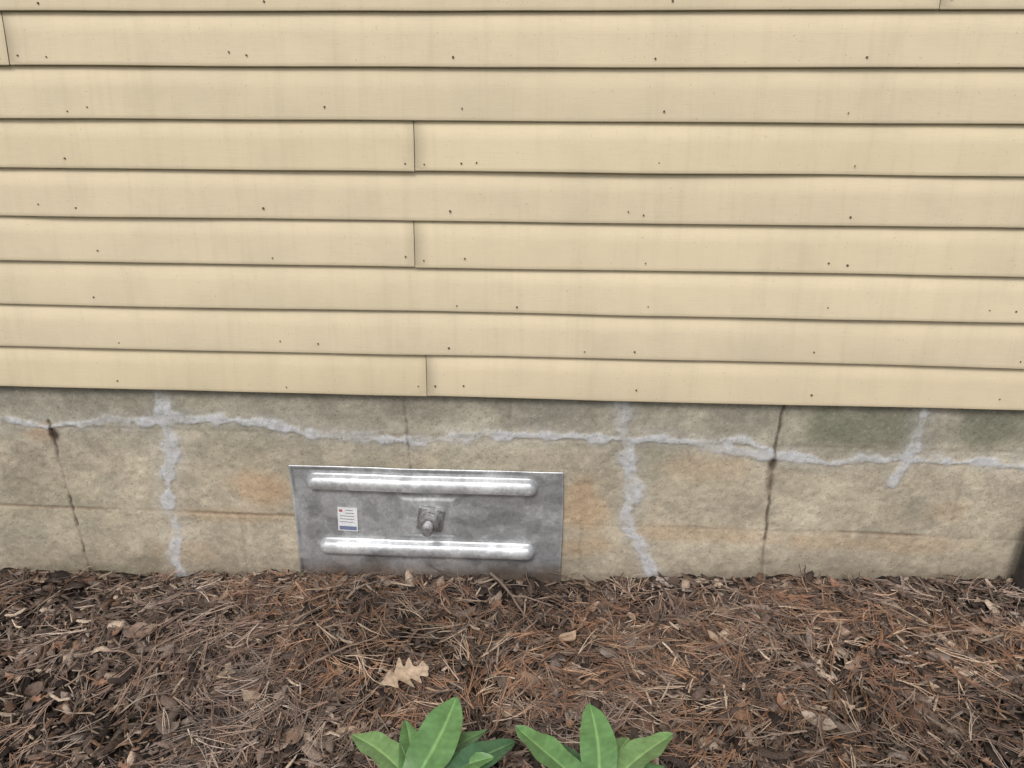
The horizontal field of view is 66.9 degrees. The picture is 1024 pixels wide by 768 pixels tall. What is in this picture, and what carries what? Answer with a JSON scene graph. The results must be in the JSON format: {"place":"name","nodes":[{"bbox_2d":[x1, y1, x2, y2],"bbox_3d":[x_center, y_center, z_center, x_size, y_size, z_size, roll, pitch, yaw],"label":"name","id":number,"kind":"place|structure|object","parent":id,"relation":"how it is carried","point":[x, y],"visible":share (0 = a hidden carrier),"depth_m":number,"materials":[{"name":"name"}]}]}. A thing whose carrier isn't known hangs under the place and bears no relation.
{"place":"outdoors","nodes":[
{"label":"outdoors","id":0,"kind":"place"},
{"bbox_2d":[0,567,1023,767],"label":"ground","id":1,"kind":"structure","parent":0,"point":[45,676],"depth_m":1.65,"materials":[{"name":"brown wood"}]},
{"bbox_2d":[0,563,1022,767],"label":"twigs","id":2,"kind":"object","parent":1,"relation":"on","point":[320,658],"visible":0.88,"depth_m":1.70,"materials":[{"name":"brown wood"}]},
{"bbox_2d":[0,386,1023,580],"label":"foundation wall","id":3,"kind":"structure","parent":1,"relation":"on","point":[139,481],"depth_m":1.89,"materials":[{"name":"concrete"}]},
{"bbox_2d":[288,465,563,582],"bbox_3d":[-0.215,0.367,1.920,0.680,0.320,0.071,1,22,3],"label":"wall anchor plate","id":4,"kind":"object","parent":3,"relation":"attached to","point":[503,525],"depth_m":1.94,"materials":[{"name":"metal"}]},
{"bbox_2d":[0,566,1023,767],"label":"pine straw","id":5,"kind":"object","parent":1,"relation":"on","point":[538,709],"visible":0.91,"depth_m":1.65,"materials":[{"name":"brown plant"}]},
{"bbox_2d":[0,568,1023,767],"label":"dead leaves","id":6,"kind":"object","parent":1,"relation":"on","point":[406,672],"visible":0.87,"depth_m":1.63,"materials":[{"name":"brown plant"}]},
{"bbox_2d":[351,697,672,767],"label":"rhododendron plant","id":7,"kind":"object","parent":1,"relation":"on","point":[438,739],"visible":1,"depth_m":1.31,"materials":[{"name":"green plant"}]},
{"bbox_2d":[1011,544,1023,593],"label":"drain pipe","id":8,"kind":"object","parent":1,"relation":"on","point":[1018,579],"visible":0.42,"depth_m":1.85,"materials":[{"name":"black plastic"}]},
{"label":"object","id":9,"kind":"object","parent":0,"visible":0},
{"bbox_2d":[0,0,1023,409],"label":"siding","id":10,"kind":"object","parent":9,"relation":"attached to","point":[596,200],"visible":1,"depth_m":1.63,"materials":[{"name":"paint"}]},
{"bbox_2d":[16,0,1021,399],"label":"siding nails","id":11,"kind":"object","parent":10,"relation":"attached to","point":[450,210],"visible":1,"depth_m":1.64,"materials":[{"name":"grey metal"}]}
]}

